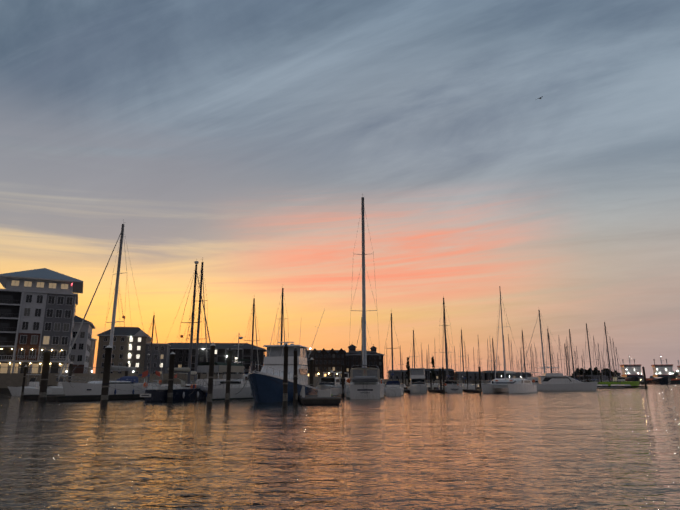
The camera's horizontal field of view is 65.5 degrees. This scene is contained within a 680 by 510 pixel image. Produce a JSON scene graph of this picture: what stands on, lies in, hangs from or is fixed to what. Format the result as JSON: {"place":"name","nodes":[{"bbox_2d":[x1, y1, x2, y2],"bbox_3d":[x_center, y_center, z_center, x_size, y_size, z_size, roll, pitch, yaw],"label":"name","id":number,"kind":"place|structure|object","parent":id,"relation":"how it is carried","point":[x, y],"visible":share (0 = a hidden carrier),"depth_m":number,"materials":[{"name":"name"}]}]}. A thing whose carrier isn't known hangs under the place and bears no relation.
{"place":"outdoors","nodes":[
{"label":"outdoors","id":0,"kind":"place"},
{"bbox_2d":[0,268,82,372],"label":"building","id":1,"kind":"structure","parent":0,"point":[37,312],"depth_m":129.07,"materials":[{"name":"brick"}]},
{"bbox_2d":[88,327,170,373],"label":"building","id":2,"kind":"structure","parent":0,"point":[137,341],"depth_m":203.37,"materials":[{"name":"grey brick"}]},
{"bbox_2d":[0,367,489,392],"bbox_3d":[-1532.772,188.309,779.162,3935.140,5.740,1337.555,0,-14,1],"label":"quay ground","id":3,"kind":"structure","parent":0,"point":[11,380],"depth_m":100.06,"materials":[{"name":"grey concrete"}]},
{"bbox_2d":[68,315,94,372],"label":"building wing","id":4,"kind":"structure","parent":3,"relation":"on","point":[80,350],"depth_m":151.63,"materials":[{"name":"grey paint"}]},
{"bbox_2d":[167,343,266,373],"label":"long building","id":5,"kind":"structure","parent":3,"relation":"on","point":[221,352],"depth_m":230.22,"materials":[{"name":"grey brick"}]},
{"bbox_2d":[306,348,345,376],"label":"building gables","id":6,"kind":"object","parent":3,"relation":"on","point":[332,359],"visible":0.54,"depth_m":256.74,"materials":[{"name":"brown"}]},
{"bbox_2d":[345,344,384,378],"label":"building cupolas","id":7,"kind":"object","parent":3,"relation":"on","point":[351,354],"visible":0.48,"depth_m":279.43,"materials":[{"name":"black"}]},
{"bbox_2d":[405,356,435,384],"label":"narrow trees","id":8,"kind":"object","parent":3,"relation":"on","point":[433,376],"visible":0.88,"depth_m":208.09,"materials":[{"name":"green plant"}]},
{"bbox_2d":[387,369,531,379],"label":"building row","id":9,"kind":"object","parent":3,"relation":"on","point":[450,372],"visible":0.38,"depth_m":368.94,"materials":[{"name":"grey concrete"}]},
{"bbox_2d":[0,384,679,509],"bbox_3d":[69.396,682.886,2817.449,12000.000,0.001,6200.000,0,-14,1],"label":"water","id":10,"kind":"structure","parent":0,"point":[608,449],"depth_m":14.29,"materials":[{"name":"grey liquid"}]},
{"bbox_2d":[8,352,60,395],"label":"boat","id":11,"kind":"object","parent":10,"relation":"on","point":[29,389],"visible":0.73,"depth_m":80.02,"materials":[{"name":"white plastic"}]},
{"bbox_2d":[39,351,90,393],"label":"boat","id":12,"kind":"object","parent":10,"relation":"on","point":[58,389],"visible":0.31,"depth_m":84.73,"materials":[{"name":"white plastic"}]},
{"bbox_2d":[28,220,161,394],"bbox_3d":[-26.974,6.565,64.689,7.713,22.545,15.920,-6,-15,25],"label":"sailboat","id":13,"kind":"object","parent":10,"relation":"on","point":[130,384],"visible":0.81,"depth_m":62.59,"materials":[{"name":"white plastic"}]},
{"bbox_2d":[136,313,162,385],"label":"sailboat","id":14,"kind":"object","parent":10,"relation":"on","point":[140,375],"visible":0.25,"depth_m":92.56,"materials":[{"name":"black metal"}]},
{"bbox_2d":[109,261,217,401],"bbox_3d":[-17.019,8.370,59.506,7.310,16.600,14.721,-5,-14,19],"label":"sailboat","id":15,"kind":"object","parent":10,"relation":"on","point":[183,390],"visible":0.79,"depth_m":56.25,"materials":[{"name":"plastic"}]},
{"bbox_2d":[168,262,208,383],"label":"sailboat","id":16,"kind":"object","parent":10,"relation":"on","point":[194,373],"visible":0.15,"depth_m":72.43,"materials":[{"name":"black plastic"}]},
{"bbox_2d":[190,335,257,399],"bbox_3d":[-12.820,13.903,64.763,4.197,8.714,14.200,-8,-16,30],"label":"motorboat","id":17,"kind":"object","parent":10,"relation":"on","point":[236,387],"visible":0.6,"depth_m":61.60,"materials":[{"name":"white plastic"}]},
{"bbox_2d":[242,298,259,373],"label":"sailboat","id":18,"kind":"object","parent":10,"relation":"on","point":[252,322],"visible":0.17,"depth_m":88.32,"materials":[{"name":"black metal"}]},
{"bbox_2d":[20,343,524,407],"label":"pilings","id":19,"kind":"object","parent":10,"relation":"in","point":[45,379],"visible":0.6,"depth_m":46.36,"materials":[{"name":"wood"}]},
{"bbox_2d":[213,309,334,402],"bbox_3d":[-6.652,10.636,57.805,9.112,11.995,20.220,-2,-14,9],"label":"sportfisher","id":20,"kind":"object","parent":10,"relation":"on","point":[266,384],"visible":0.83,"depth_m":56.55,"materials":[{"name":"blue plastic"}]},
{"bbox_2d":[273,288,288,344],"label":"sailboat","id":21,"kind":"object","parent":10,"relation":"on","point":[282,315],"visible":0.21,"depth_m":91.71,"materials":[{"name":"grey metal"}]},
{"bbox_2d":[316,371,340,396],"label":"cruiser","id":22,"kind":"object","parent":10,"relation":"on","point":[325,383],"visible":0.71,"depth_m":74.62,"materials":[{"name":"white plastic"}]},
{"bbox_2d":[23,371,647,404],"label":"docks","id":23,"kind":"object","parent":10,"relation":"on","point":[323,397],"visible":0.33,"depth_m":56.35,"materials":[{"name":"brown wood"}]},
{"bbox_2d":[334,371,348,395],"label":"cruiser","id":24,"kind":"object","parent":10,"relation":"on","point":[345,380],"visible":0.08,"depth_m":80.13,"materials":[{"name":"white plastic"}]},
{"bbox_2d":[355,317,369,367],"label":"sailboat","id":25,"kind":"object","parent":10,"relation":"on","point":[361,347],"visible":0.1,"depth_m":103.09,"materials":[{"name":"grey metal"}]},
{"bbox_2d":[330,197,395,398],"bbox_3d":[3.376,5.076,75.021,8.614,30.293,20.880,-1,-14,2],"label":"sailboat","id":26,"kind":"object","parent":10,"relation":"on","point":[364,382],"visible":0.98,"depth_m":64.57,"materials":[{"name":"white plastic"}]},
{"bbox_2d":[384,313,403,395],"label":"sailboat","id":27,"kind":"object","parent":10,"relation":"on","point":[398,390],"visible":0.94,"depth_m":80.32,"materials":[{"name":"white plastic"}]},
{"bbox_2d":[409,330,419,367],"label":"sailboat","id":28,"kind":"object","parent":10,"relation":"on","point":[414,351],"visible":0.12,"depth_m":135.18,"materials":[{"name":"white metal"}]},
{"bbox_2d":[407,368,427,392],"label":"boat","id":29,"kind":"object","parent":10,"relation":"on","point":[417,381],"visible":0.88,"depth_m":101.59,"materials":[{"name":"white plastic"}]},
{"bbox_2d":[426,296,471,392],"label":"sailboat","id":30,"kind":"object","parent":10,"relation":"on","point":[451,386],"visible":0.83,"depth_m":108.88,"materials":[{"name":"black metal"}]},
{"bbox_2d":[458,330,474,389],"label":"sailboat","id":31,"kind":"object","parent":10,"relation":"on","point":[464,385],"visible":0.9,"depth_m":147.19,"materials":[{"name":"grey metal"}]},
{"bbox_2d":[490,338,499,382],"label":"sailboat","id":32,"kind":"object","parent":10,"relation":"on","point":[494,361],"visible":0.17,"depth_m":165.42,"materials":[{"name":"grey metal"}]},
{"bbox_2d":[478,286,536,393],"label":"sailboat","id":33,"kind":"object","parent":10,"relation":"on","point":[512,385],"visible":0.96,"depth_m":97.67,"materials":[{"name":"white plastic"}]},
{"bbox_2d":[386,333,632,387],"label":"sailboats","id":34,"kind":"object","parent":10,"relation":"on","point":[488,375],"visible":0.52,"depth_m":231.23,"materials":[{"name":"white plastic"}]},
{"bbox_2d":[520,330,530,378],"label":"sailboat","id":35,"kind":"object","parent":10,"relation":"on","point":[524,359],"visible":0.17,"depth_m":156.49,"materials":[{"name":"grey metal"}]},
{"bbox_2d":[524,371,539,383],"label":"cruiser","id":36,"kind":"object","parent":10,"relation":"on","point":[535,379],"visible":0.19,"depth_m":141.38,"materials":[{"name":"white plastic"}]},
{"bbox_2d":[520,310,567,376],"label":"sailboat","id":37,"kind":"object","parent":10,"relation":"on","point":[541,343],"visible":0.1,"depth_m":165.60,"materials":[{"name":"grey metal"}]},
{"bbox_2d":[546,327,556,372],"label":"sailboat","id":38,"kind":"object","parent":10,"relation":"on","point":[548,336],"visible":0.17,"depth_m":187.67,"materials":[{"name":"grey metal"}]},
{"bbox_2d":[532,363,597,390],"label":"motor yacht","id":39,"kind":"object","parent":10,"relation":"on","point":[554,381],"visible":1,"depth_m":123.93,"materials":[{"name":"white plastic"}]},
{"bbox_2d":[569,329,577,379],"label":"sailboat","id":40,"kind":"object","parent":10,"relation":"on","point":[570,337],"visible":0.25,"depth_m":208.45,"materials":[{"name":"grey metal"}]},
{"bbox_2d":[584,323,602,381],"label":"sailboat","id":41,"kind":"object","parent":10,"relation":"on","point":[590,361],"visible":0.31,"depth_m":227.67,"materials":[{"name":"grey metal"}]},
{"bbox_2d":[602,322,620,381],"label":"sailboat","id":42,"kind":"object","parent":10,"relation":"on","point":[605,331],"visible":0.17,"depth_m":228.13,"materials":[{"name":"grey metal"}]},
{"bbox_2d":[584,367,647,388],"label":"pilings","id":43,"kind":"object","parent":10,"relation":"in","point":[644,376],"visible":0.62,"depth_m":177.48,"materials":[{"name":"wood"}]},
{"bbox_2d":[597,375,638,387],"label":"boat","id":44,"kind":"object","parent":10,"relation":"on","point":[632,383],"visible":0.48,"depth_m":202.58,"materials":[{"name":"green metal"}]},
{"bbox_2d":[610,356,642,381],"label":"ship osv","id":45,"kind":"object","parent":10,"relation":"on","point":[633,371],"visible":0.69,"depth_m":632.72,"materials":[{"name":"white metal"}]},
{"bbox_2d":[646,355,674,383],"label":"ship osv","id":46,"kind":"object","parent":10,"relation":"on","point":[665,372],"visible":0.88,"depth_m":632.02,"materials":[{"name":"white metal"}]},
{"bbox_2d":[671,360,679,383],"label":"boat","id":47,"kind":"object","parent":10,"relation":"on","point":[675,381],"visible":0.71,"depth_m":683.45,"materials":[{"name":"black metal"}]},
{"bbox_2d":[0,0,679,378],"label":"sky","id":48,"kind":"structure","parent":0,"point":[245,140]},
{"bbox_2d":[568,371,679,383],"bbox_3d":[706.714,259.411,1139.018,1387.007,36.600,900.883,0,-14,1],"label":"shore ground","id":49,"kind":"structure","parent":0,"point":[641,380],"depth_m":745.15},
{"bbox_2d":[572,367,678,381],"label":"shoreline trees","id":50,"kind":"object","parent":49,"relation":"on","point":[587,372],"visible":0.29,"depth_m":823.90,"materials":[{"name":"green plant"}]}
]}

